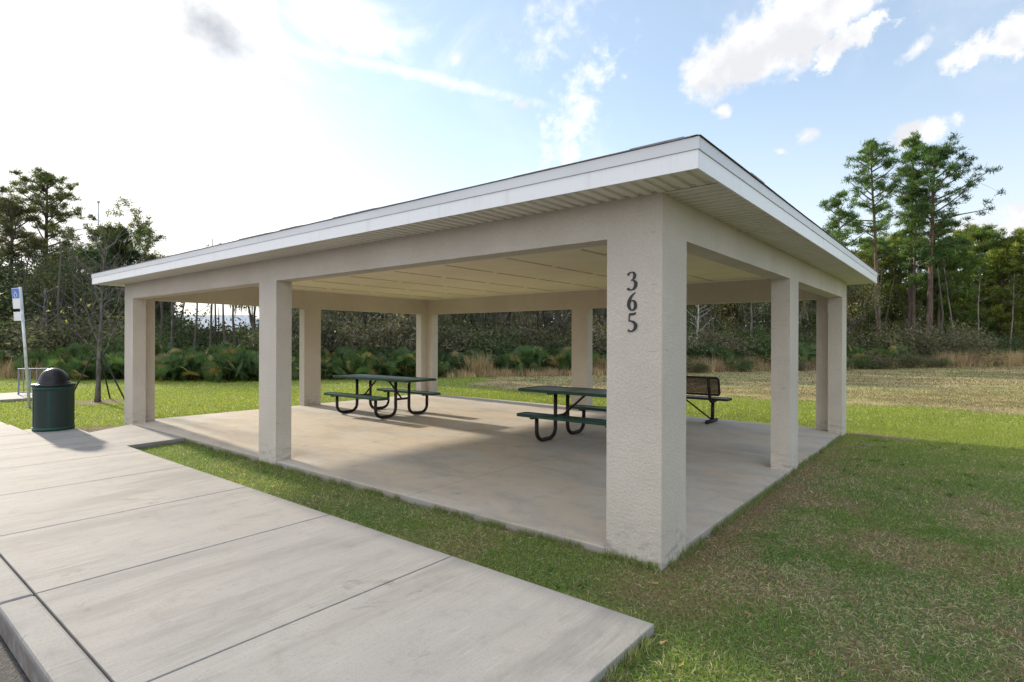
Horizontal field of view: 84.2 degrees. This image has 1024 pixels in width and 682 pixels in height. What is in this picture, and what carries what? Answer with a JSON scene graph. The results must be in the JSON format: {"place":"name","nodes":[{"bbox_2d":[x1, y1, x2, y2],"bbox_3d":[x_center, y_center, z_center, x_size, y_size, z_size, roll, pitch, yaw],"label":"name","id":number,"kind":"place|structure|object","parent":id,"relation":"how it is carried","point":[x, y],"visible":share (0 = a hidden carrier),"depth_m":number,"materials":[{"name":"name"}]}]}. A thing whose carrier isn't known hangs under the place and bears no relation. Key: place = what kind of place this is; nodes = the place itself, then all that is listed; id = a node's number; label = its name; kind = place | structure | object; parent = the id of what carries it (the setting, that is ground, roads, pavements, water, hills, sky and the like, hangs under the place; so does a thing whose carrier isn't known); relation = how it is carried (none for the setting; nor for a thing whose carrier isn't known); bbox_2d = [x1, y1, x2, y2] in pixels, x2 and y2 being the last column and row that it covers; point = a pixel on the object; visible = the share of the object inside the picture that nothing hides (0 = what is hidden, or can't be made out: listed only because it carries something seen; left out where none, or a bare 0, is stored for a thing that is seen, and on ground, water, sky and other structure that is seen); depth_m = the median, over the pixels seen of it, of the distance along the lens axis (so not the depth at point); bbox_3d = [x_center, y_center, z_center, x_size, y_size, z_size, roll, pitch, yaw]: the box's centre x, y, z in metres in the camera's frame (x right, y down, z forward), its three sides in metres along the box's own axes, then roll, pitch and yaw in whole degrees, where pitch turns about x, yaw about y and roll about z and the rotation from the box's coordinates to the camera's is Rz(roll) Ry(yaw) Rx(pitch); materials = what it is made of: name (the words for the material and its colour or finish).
{"place":"outdoors","nodes":[
{"label":"outdoors","id":0,"kind":"place"},
{"bbox_2d":[0,637,28,681],"bbox_3d":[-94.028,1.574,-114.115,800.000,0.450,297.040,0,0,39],"label":"road","id":1,"kind":"structure","parent":0,"point":[11,670],"depth_m":2.84,"materials":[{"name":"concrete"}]},
{"bbox_2d":[0,557,109,681],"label":"kerb","id":2,"kind":"structure","parent":1,"relation":"on","point":[40,643],"depth_m":2.87,"materials":[{"name":"concrete"}]},
{"bbox_2d":[0,392,184,448],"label":"path","id":3,"kind":"structure","parent":0,"point":[135,436],"depth_m":8.88,"materials":[{"name":"concrete"}]},
{"bbox_2d":[178,315,258,330],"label":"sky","id":4,"kind":"structure","parent":0,"point":[237,321],"depth_m":76.28,"materials":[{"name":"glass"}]},
{"bbox_2d":[0,422,653,681],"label":"sidewalk","id":5,"kind":"structure","parent":0,"point":[125,563],"depth_m":3.40,"materials":[{"name":"concrete"}]},
{"bbox_2d":[31,368,75,431],"bbox_3d":[-7.658,0.961,9.467,0.594,1.020,0.594,0,0,19],"label":"trash can","id":6,"kind":"object","parent":5,"relation":"on","point":[53,399],"visible":1,"depth_m":9.28,"materials":[{"name":"green metal"}]},
{"bbox_2d":[134,394,841,554],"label":"floor slab","id":7,"kind":"structure","parent":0,"point":[479,458],"depth_m":7.40,"materials":[{"name":"concrete"}]},
{"bbox_2d":[324,374,440,418],"bbox_3d":[-2.667,1.113,11.661,2.440,0.756,1.600,0,0,39],"label":"picnic table","id":8,"kind":"object","parent":7,"relation":"on","point":[375,399],"visible":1,"depth_m":11.52,"materials":[{"name":"teal"}]},
{"bbox_2d":[91,134,877,570],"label":"picnic pavilion","id":9,"kind":"structure","parent":7,"relation":"on","point":[645,246],"depth_m":5.65,"materials":[{"name":"paint"}]},
{"bbox_2d":[517,386,606,441],"bbox_3d":[1.262,1.126,8.457,2.440,0.756,1.600,0,0,39],"label":"picnic table","id":10,"kind":"object","parent":7,"relation":"on","point":[565,416],"visible":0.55,"depth_m":8.57,"materials":[{"name":"teal"}]},
{"bbox_2d":[686,376,731,423],"bbox_3d":[3.220,1.079,10.886,1.830,0.858,0.560,0,0,39],"label":"park bench","id":11,"kind":"object","parent":7,"relation":"on","point":[709,394],"visible":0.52,"depth_m":10.48,"materials":[{"name":"brown metal"}]},
{"bbox_2d":[0,366,1023,681],"bbox_3d":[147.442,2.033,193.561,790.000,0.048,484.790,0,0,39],"label":"ground","id":12,"kind":"structure","parent":0,"point":[794,502],"depth_m":4.57,"materials":[{"name":"green plant"}]},
{"bbox_2d":[12,287,30,407],"bbox_3d":[-11.033,0.202,12.778,0.304,2.834,0.330,0,0,25],"label":"parking sign","id":13,"kind":"object","parent":12,"relation":"on","point":[17,296],"visible":0.98,"depth_m":12.75,"materials":[{"name":"white metal"}]},
{"bbox_2d":[0,196,59,329],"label":"pine tree","id":14,"kind":"object","parent":12,"relation":"on","point":[11,210],"visible":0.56,"depth_m":42.84,"materials":[{"name":"green plant"}]},
{"bbox_2d":[10,348,56,373],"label":"saw palmetto","id":15,"kind":"object","parent":12,"relation":"on","point":[20,363],"visible":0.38,"depth_m":23.26,"materials":[{"name":"green plant"}]},
{"bbox_2d":[3,255,82,316],"bbox_3d":[-31.205,-2.092,38.003,3.737,7.263,4.093,0,0,11],"label":"oak tree","id":16,"kind":"object","parent":12,"relation":"on","point":[41,270],"visible":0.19,"depth_m":37.41,"materials":[{"name":"green plant"}]},
{"bbox_2d":[24,285,64,328],"bbox_3d":[-22.423,-0.559,26.628,2.059,4.257,2.223,0,0,2],"label":"bare tree","id":17,"kind":"object","parent":12,"relation":"on","point":[45,302],"visible":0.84,"depth_m":26.84,"materials":[{"name":"grey plant"}]},
{"bbox_2d":[0,166,94,278],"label":"pine tree","id":18,"kind":"object","parent":12,"relation":"on","point":[46,183],"visible":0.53,"depth_m":45.74,"materials":[{"name":"green plant"}]},
{"bbox_2d":[0,284,103,349],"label":"shrub","id":19,"kind":"object","parent":12,"relation":"on","point":[6,323],"visible":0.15,"depth_m":26.26,"materials":[{"name":"green plant"}]},
{"bbox_2d":[0,311,115,352],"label":"shrub","id":20,"kind":"object","parent":12,"relation":"on","point":[46,330],"visible":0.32,"depth_m":25.30,"materials":[{"name":"green plant"}]},
{"bbox_2d":[19,267,98,325],"bbox_3d":[-28.157,-1.536,35.489,5.662,6.413,4.099,0,0,39],"label":"oak tree","id":21,"kind":"object","parent":12,"relation":"on","point":[47,285],"visible":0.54,"depth_m":35.01,"materials":[{"name":"green plant"}]},
{"bbox_2d":[42,356,87,380],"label":"saw palmetto","id":22,"kind":"object","parent":12,"relation":"on","point":[62,365],"visible":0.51,"depth_m":21.27,"materials":[{"name":"green plant"}]},
{"bbox_2d":[19,235,118,289],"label":"oak tree","id":23,"kind":"object","parent":12,"relation":"on","point":[35,254],"visible":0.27,"depth_m":43.76,"materials":[{"name":"green plant"}]},
{"bbox_2d":[39,340,124,371],"bbox_3d":[-17.121,0.758,22.987,3.036,1.674,2.707,0,0,25],"label":"saw palmetto","id":24,"kind":"object","parent":12,"relation":"on","point":[74,349],"visible":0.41,"depth_m":22.49,"materials":[{"name":"green plant"}]},
{"bbox_2d":[2,303,164,360],"bbox_3d":[-19.229,-0.056,25.951,6.445,3.535,6.195,0,0,-34],"label":"shrub","id":25,"kind":"object","parent":12,"relation":"on","point":[72,336],"visible":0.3,"depth_m":25.12,"materials":[{"name":"green plant"}]},
{"bbox_2d":[71,358,105,380],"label":"saw palmetto","id":26,"kind":"object","parent":12,"relation":"on","point":[91,367],"visible":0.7,"depth_m":21.29,"materials":[{"name":"green plant"}]},
{"bbox_2d":[42,212,155,401],"bbox_3d":[-10.282,-0.766,14.196,2.577,4.679,2.321,0,0,39],"label":"young tree","id":27,"kind":"object","parent":12,"relation":"on","point":[97,397],"visible":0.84,"depth_m":14.05,"materials":[{"name":"brown plant"}]},
{"bbox_2d":[84,350,124,379],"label":"saw palmetto","id":28,"kind":"object","parent":12,"relation":"on","point":[118,358],"visible":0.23,"depth_m":21.81,"materials":[{"name":"green plant"}]},
{"bbox_2d":[72,225,150,324],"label":"pine tree","id":29,"kind":"object","parent":12,"relation":"on","point":[135,253],"visible":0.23,"depth_m":41.41,"materials":[{"name":"green plant"}]},
{"bbox_2d":[60,196,166,306],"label":"oak tree","id":30,"kind":"object","parent":12,"relation":"on","point":[145,229],"visible":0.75,"depth_m":41.30,"materials":[{"name":"green plant"}]},
{"bbox_2d":[52,302,187,347],"bbox_3d":[-20.910,-0.174,28.888,6.914,3.792,6.646,0,0,0],"label":"shrub","id":31,"kind":"object","parent":12,"relation":"on","point":[82,321],"visible":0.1,"depth_m":28.16,"materials":[{"name":"green plant"}]},
{"bbox_2d":[83,325,203,354],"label":"shrub","id":32,"kind":"object","parent":12,"relation":"on","point":[123,342],"visible":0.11,"depth_m":23.98,"materials":[{"name":"green plant"}]},
{"bbox_2d":[111,286,179,330],"bbox_3d":[-20.199,-1.188,31.634,3.387,5.654,2.859,0,0,-17],"label":"oak tree","id":33,"kind":"object","parent":12,"relation":"on","point":[166,306],"visible":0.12,"depth_m":31.54,"materials":[{"name":"green plant"}]},
{"bbox_2d":[155,353,194,380],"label":"saw palmetto","id":34,"kind":"object","parent":12,"relation":"on","point":[165,369],"visible":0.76,"depth_m":21.25,"materials":[{"name":"green plant"}]},
{"bbox_2d":[170,351,203,381],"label":"saw palmetto","id":35,"kind":"object","parent":12,"relation":"on","point":[193,374],"visible":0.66,"depth_m":21.36,"materials":[{"name":"green plant"}]},
{"bbox_2d":[196,352,249,381],"bbox_3d":[-10.888,1.026,21.513,2.256,1.228,1.926,0,0,11],"label":"saw palmetto","id":36,"kind":"object","parent":12,"relation":"on","point":[210,363],"visible":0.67,"depth_m":21.19,"materials":[{"name":"green plant"}]},
{"bbox_2d":[197,341,252,376],"bbox_3d":[-12.036,0.820,23.809,2.531,1.748,3.258,0,0,22],"label":"saw palmetto","id":37,"kind":"object","parent":12,"relation":"on","point":[217,349],"visible":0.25,"depth_m":23.23,"materials":[{"name":"green plant"}]},
{"bbox_2d":[199,353,258,382],"bbox_3d":[-10.675,1.028,21.549,2.000,1.215,2.150,0,0,44],"label":"saw palmetto","id":38,"kind":"object","parent":12,"relation":"on","point":[221,373],"visible":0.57,"depth_m":21.17,"materials":[{"name":"green plant"}]},
{"bbox_2d":[217,349,258,379],"bbox_3d":[-10.293,0.899,21.887,2.270,1.403,2.546,0,0,8],"label":"saw palmetto","id":39,"kind":"object","parent":12,"relation":"on","point":[255,359],"visible":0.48,"depth_m":21.34,"materials":[{"name":"green plant"}]},
{"bbox_2d":[229,305,258,344],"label":"oak tree","id":40,"kind":"object","parent":12,"relation":"on","point":[253,324],"visible":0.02,"depth_m":30.78,"materials":[{"name":"green plant"}]},
{"bbox_2d":[236,309,339,353],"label":"shrub","id":41,"kind":"object","parent":12,"relation":"on","point":[257,341],"visible":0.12,"depth_m":24.84,"materials":[{"name":"green plant"}]},
{"bbox_2d":[245,308,363,352],"bbox_3d":[-9.512,-0.078,27.895,6.151,3.429,6.338,0,0,15],"label":"shrub","id":42,"kind":"object","parent":12,"relation":"on","point":[327,336],"visible":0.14,"depth_m":26.55,"materials":[{"name":"green plant"}]},
{"bbox_2d":[292,310,368,352],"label":"shrub","id":43,"kind":"object","parent":12,"relation":"on","point":[332,340],"visible":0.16,"depth_m":26.84,"materials":[{"name":"green plant"}]},
{"bbox_2d":[321,362,345,378],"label":"saw palmetto","id":44,"kind":"object","parent":12,"relation":"on","point":[330,367],"visible":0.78,"depth_m":22.25,"materials":[{"name":"green plant"}]},
{"bbox_2d":[333,350,384,374],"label":"saw palmetto","id":45,"kind":"object","parent":12,"relation":"on","point":[357,361],"visible":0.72,"depth_m":22.32,"materials":[{"name":"green plant"}]},
{"bbox_2d":[341,351,397,374],"bbox_3d":[-5.898,1.015,23.115,2.380,1.295,2.032,0,0,-17],"label":"saw palmetto","id":46,"kind":"object","parent":12,"relation":"on","point":[377,362],"visible":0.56,"depth_m":22.75,"materials":[{"name":"green plant"}]},
{"bbox_2d":[350,311,414,329],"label":"oak tree","id":47,"kind":"object","parent":12,"relation":"on","point":[367,317],"visible":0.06,"depth_m":30.28,"materials":[{"name":"green plant"}]},
{"bbox_2d":[333,313,458,372],"bbox_3d":[-5.557,-0.012,26.844,5.948,3.316,6.129,0,0,-36],"label":"shrub","id":48,"kind":"object","parent":12,"relation":"on","point":[378,330],"visible":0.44,"depth_m":25.73,"materials":[{"name":"green plant"}]},
{"bbox_2d":[383,347,415,375],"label":"saw palmetto","id":49,"kind":"object","parent":12,"relation":"on","point":[396,353],"visible":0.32,"depth_m":23.70,"materials":[{"name":"green plant"}]},
{"bbox_2d":[385,353,438,376],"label":"saw palmetto","id":50,"kind":"object","parent":12,"relation":"on","point":[410,358],"visible":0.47,"depth_m":23.18,"materials":[{"name":"green plant"}]},
{"bbox_2d":[350,312,482,361],"bbox_3d":[-4.457,-0.098,27.350,6.482,3.507,6.290,0,0,-14],"label":"shrub","id":51,"kind":"object","parent":12,"relation":"on","point":[400,335],"visible":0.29,"depth_m":26.38,"materials":[{"name":"green plant"}]},
{"bbox_2d":[392,314,510,356],"bbox_3d":[-3.042,-0.041,28.537,6.342,3.619,6.598,0,0,5],"label":"shrub","id":52,"kind":"object","parent":12,"relation":"on","point":[448,329],"visible":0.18,"depth_m":27.32,"materials":[{"name":"green plant"}]},
{"bbox_2d":[385,314,521,352],"bbox_3d":[-2.855,-0.856,30.506,7.148,5.111,6.785,0,0,19],"label":"shrub","id":53,"kind":"object","parent":12,"relation":"on","point":[464,326],"visible":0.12,"depth_m":29.45,"materials":[{"name":"green plant"}]},
{"bbox_2d":[443,348,495,369],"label":"saw palmetto","id":54,"kind":"object","parent":12,"relation":"on","point":[451,360],"visible":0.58,"depth_m":25.12,"materials":[{"name":"green plant"}]},
{"bbox_2d":[458,327,527,365],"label":"shrub","id":55,"kind":"object","parent":12,"relation":"on","point":[501,349],"visible":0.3,"depth_m":27.62,"materials":[{"name":"green plant"}]},
{"bbox_2d":[454,311,541,337],"bbox_3d":[-0.836,-2.121,31.749,5.642,7.679,4.130,0,0,0],"label":"oak tree","id":56,"kind":"object","parent":12,"relation":"on","point":[525,313],"visible":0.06,"depth_m":31.52,"materials":[{"name":"green plant"}]},
{"bbox_2d":[0,239,1023,353],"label":"woods","id":57,"kind":"object","parent":12,"relation":"on","point":[182,326],"visible":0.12,"depth_m":37.45,"materials":[{"name":"green plant"}]},
{"bbox_2d":[476,312,560,369],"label":"shrub","id":58,"kind":"object","parent":12,"relation":"on","point":[523,331],"visible":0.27,"depth_m":30.34,"materials":[{"name":"green plant"}]},
{"bbox_2d":[493,350,545,375],"bbox_3d":[0.283,1.028,25.861,1.914,1.322,2.463,0,0,-33],"label":"saw palmetto","id":59,"kind":"object","parent":12,"relation":"on","point":[501,358],"visible":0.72,"depth_m":25.48,"materials":[{"name":"green plant"}]},
{"bbox_2d":[502,344,550,370],"bbox_3d":[0.727,0.885,26.337,2.183,1.665,2.669,0,0,9],"label":"saw palmetto","id":60,"kind":"object","parent":12,"relation":"on","point":[537,352],"visible":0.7,"depth_m":25.89,"materials":[{"name":"green plant"}]},
{"bbox_2d":[520,310,596,368],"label":"shrub","id":61,"kind":"object","parent":12,"relation":"on","point":[569,339],"visible":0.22,"depth_m":29.49,"materials":[{"name":"green plant"}]},
{"bbox_2d":[550,346,598,371],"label":"saw palmetto","id":62,"kind":"object","parent":12,"relation":"on","point":[565,354],"visible":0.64,"depth_m":26.42,"materials":[{"name":"green plant"}]},
{"bbox_2d":[551,314,606,354],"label":"shrub","id":63,"kind":"object","parent":12,"relation":"on","point":[598,329],"visible":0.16,"depth_m":29.84,"materials":[{"name":"green plant"}]},
{"bbox_2d":[601,325,708,363],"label":"shrub","id":64,"kind":"object","parent":12,"relation":"on","point":[690,340],"visible":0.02,"depth_m":29.24,"materials":[{"name":"green plant"}]},
{"bbox_2d":[686,304,723,334],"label":"oak tree","id":65,"kind":"object","parent":12,"relation":"on","point":[712,308],"visible":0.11,"depth_m":33.40,"materials":[{"name":"green plant"}]},
{"bbox_2d":[686,322,763,366],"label":"shrub","id":66,"kind":"object","parent":12,"relation":"on","point":[731,343],"visible":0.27,"depth_m":31.28,"materials":[{"name":"green plant"}]},
{"bbox_2d":[706,350,743,366],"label":"saw palmetto","id":67,"kind":"object","parent":12,"relation":"on","point":[728,355],"visible":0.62,"depth_m":29.95,"materials":[{"name":"green plant"}]},
{"bbox_2d":[687,303,769,351],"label":"shrub","id":68,"kind":"object","parent":12,"relation":"on","point":[741,333],"visible":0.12,"depth_m":34.02,"materials":[{"name":"green plant"}]},
{"bbox_2d":[712,302,770,336],"bbox_3d":[14.242,-1.460,36.155,4.003,6.422,4.310,0,0,17],"label":"oak tree","id":69,"kind":"object","parent":12,"relation":"on","point":[728,309],"visible":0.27,"depth_m":35.13,"materials":[{"name":"green plant"}]},
{"bbox_2d":[712,325,770,364],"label":"shrub","id":70,"kind":"object","parent":12,"relation":"on","point":[763,343],"visible":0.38,"depth_m":31.65,"materials":[{"name":"green plant"}]},
{"bbox_2d":[725,355,761,371],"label":"shrub","id":71,"kind":"object","parent":12,"relation":"on","point":[741,366],"visible":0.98,"depth_m":28.97,"materials":[{"name":"green plant"}]},
{"bbox_2d":[798,300,815,324],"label":"oak tree","id":72,"kind":"object","parent":12,"relation":"on","point":[801,305],"visible":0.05,"depth_m":35.83,"materials":[{"name":"green plant"}]},
{"bbox_2d":[816,188,872,284],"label":"pine tree","id":73,"kind":"object","parent":12,"relation":"on","point":[841,236],"visible":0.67,"depth_m":40.56,"materials":[{"name":"green plant"}]},
{"bbox_2d":[846,345,878,367],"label":"saw palmetto","id":74,"kind":"object","parent":12,"relation":"on","point":[851,353],"visible":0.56,"depth_m":33.38,"materials":[{"name":"green plant"}]},
{"bbox_2d":[846,278,893,337],"bbox_3d":[23.047,-1.940,38.781,5.014,7.684,4.397,0,0,7],"label":"oak tree","id":75,"kind":"object","parent":12,"relation":"on","point":[861,304],"visible":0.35,"depth_m":37.99,"materials":[{"name":"green plant"}]},
{"bbox_2d":[846,249,893,335],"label":"pine tree","id":76,"kind":"object","parent":12,"relation":"on","point":[862,255],"visible":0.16,"depth_m":46.44,"materials":[{"name":"green plant"}]},
{"bbox_2d":[853,349,889,368],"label":"shrub","id":77,"kind":"object","parent":12,"relation":"on","point":[875,361],"visible":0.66,"depth_m":32.45,"materials":[{"name":"green plant"}]},
{"bbox_2d":[846,319,900,358],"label":"shrub","id":78,"kind":"object","parent":12,"relation":"on","point":[877,339],"visible":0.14,"depth_m":37.38,"materials":[{"name":"green plant"}]},
{"bbox_2d":[841,136,910,336],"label":"pine tree","id":79,"kind":"object","parent":12,"relation":"on","point":[867,180],"visible":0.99,"depth_m":41.72,"materials":[{"name":"green plant"}]},
{"bbox_2d":[856,236,904,330],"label":"pine tree","id":80,"kind":"object","parent":12,"relation":"on","point":[863,246],"visible":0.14,"depth_m":49.10,"materials":[{"name":"green plant"}]},
{"bbox_2d":[870,344,914,358],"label":"saw palmetto","id":81,"kind":"object","parent":12,"relation":"on","point":[885,351],"visible":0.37,"depth_m":34.84,"materials":[{"name":"green plant"}]},
{"bbox_2d":[870,228,927,334],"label":"pine tree","id":82,"kind":"object","parent":12,"relation":"on","point":[890,260],"visible":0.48,"depth_m":47.01,"materials":[{"name":"green plant"}]},
{"bbox_2d":[848,317,954,356],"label":"shrub","id":83,"kind":"object","parent":12,"relation":"on","point":[903,331],"visible":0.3,"depth_m":37.66,"materials":[{"name":"green plant"}]},
{"bbox_2d":[846,317,959,357],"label":"shrub","id":84,"kind":"object","parent":12,"relation":"on","point":[895,342],"visible":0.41,"depth_m":36.57,"materials":[{"name":"green plant"}]},
{"bbox_2d":[883,349,925,367],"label":"shrub","id":85,"kind":"object","parent":12,"relation":"on","point":[902,358],"visible":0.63,"depth_m":33.56,"materials":[{"name":"green plant"}]},
{"bbox_2d":[879,130,944,340],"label":"pine tree","id":86,"kind":"object","parent":12,"relation":"on","point":[913,147],"visible":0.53,"depth_m":44.82,"materials":[{"name":"green plant"}]},
{"bbox_2d":[891,168,942,339],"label":"pine tree","id":87,"kind":"object","parent":12,"relation":"on","point":[916,279],"visible":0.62,"depth_m":43.71,"materials":[{"name":"green plant"}]},
{"bbox_2d":[902,333,956,359],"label":"shrub","id":88,"kind":"object","parent":12,"relation":"on","point":[928,351],"visible":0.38,"depth_m":36.62,"materials":[{"name":"green plant"}]},
{"bbox_2d":[917,221,971,333],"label":"pine tree","id":89,"kind":"object","parent":12,"relation":"on","point":[936,299],"visible":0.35,"depth_m":45.52,"materials":[{"name":"green plant"}]},
{"bbox_2d":[890,132,1005,345],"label":"pine tree","id":90,"kind":"object","parent":12,"relation":"on","point":[935,157],"visible":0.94,"depth_m":42.48,"materials":[{"name":"green plant"}]},
{"bbox_2d":[935,258,962,334],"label":"sapling","id":91,"kind":"object","parent":12,"relation":"on","point":[947,275],"visible":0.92,"depth_m":43.12,"materials":[{"name":"green plant"}]},
{"bbox_2d":[917,233,990,338],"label":"pine tree","id":92,"kind":"object","parent":12,"relation":"on","point":[971,261],"visible":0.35,"depth_m":46.24,"materials":[{"name":"green plant"}]},
{"bbox_2d":[905,318,1015,366],"bbox_3d":[29.432,0.108,37.947,6.162,3.516,6.410,0,0,-42],"label":"shrub","id":93,"kind":"object","parent":12,"relation":"on","point":[968,341],"visible":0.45,"depth_m":37.03,"materials":[{"name":"green plant"}]},
{"bbox_2d":[925,321,1007,363],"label":"shrub","id":94,"kind":"object","parent":12,"relation":"on","point":[982,343],"visible":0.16,"depth_m":39.03,"materials":[{"name":"green plant"}]},
{"bbox_2d":[939,223,993,334],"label":"pine tree","id":95,"kind":"object","parent":12,"relation":"on","point":[970,237],"visible":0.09,"depth_m":49.20,"materials":[{"name":"green plant"}]},
{"bbox_2d":[968,268,994,339],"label":"sapling","id":96,"kind":"object","parent":12,"relation":"on","point":[976,293],"visible":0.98,"depth_m":41.95,"materials":[{"name":"green plant"}]},
{"bbox_2d":[947,222,1023,337],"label":"pine tree","id":97,"kind":"object","parent":12,"relation":"on","point":[989,235],"visible":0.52,"depth_m":47.45,"materials":[{"name":"green plant"}]},
{"bbox_2d":[966,238,1023,342],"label":"pine tree","id":98,"kind":"object","parent":12,"relation":"on","point":[1003,316],"visible":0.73,"depth_m":46.40,"materials":[{"name":"green plant"}]},
{"bbox_2d":[996,225,1023,325],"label":"pine tree","id":99,"kind":"object","parent":12,"relation":"on","point":[1020,231],"visible":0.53,"depth_m":46.30,"materials":[{"name":"green plant"}]},
{"bbox_2d":[1003,273,1022,348],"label":"sapling","id":100,"kind":"object","parent":12,"relation":"on","point":[1013,290],"visible":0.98,"depth_m":42.89,"materials":[{"name":"green plant"}]},
{"bbox_2d":[0,345,1023,378],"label":"dry grass","id":101,"kind":"structure","parent":0,"point":[482,369],"depth_m":28.50,"materials":[{"name":"beige plant"}]},
{"bbox_2d":[0,0,1023,326],"label":"sky","id":102,"kind":"structure","parent":0,"point":[224,121],"materials":[{"name":"blue"}]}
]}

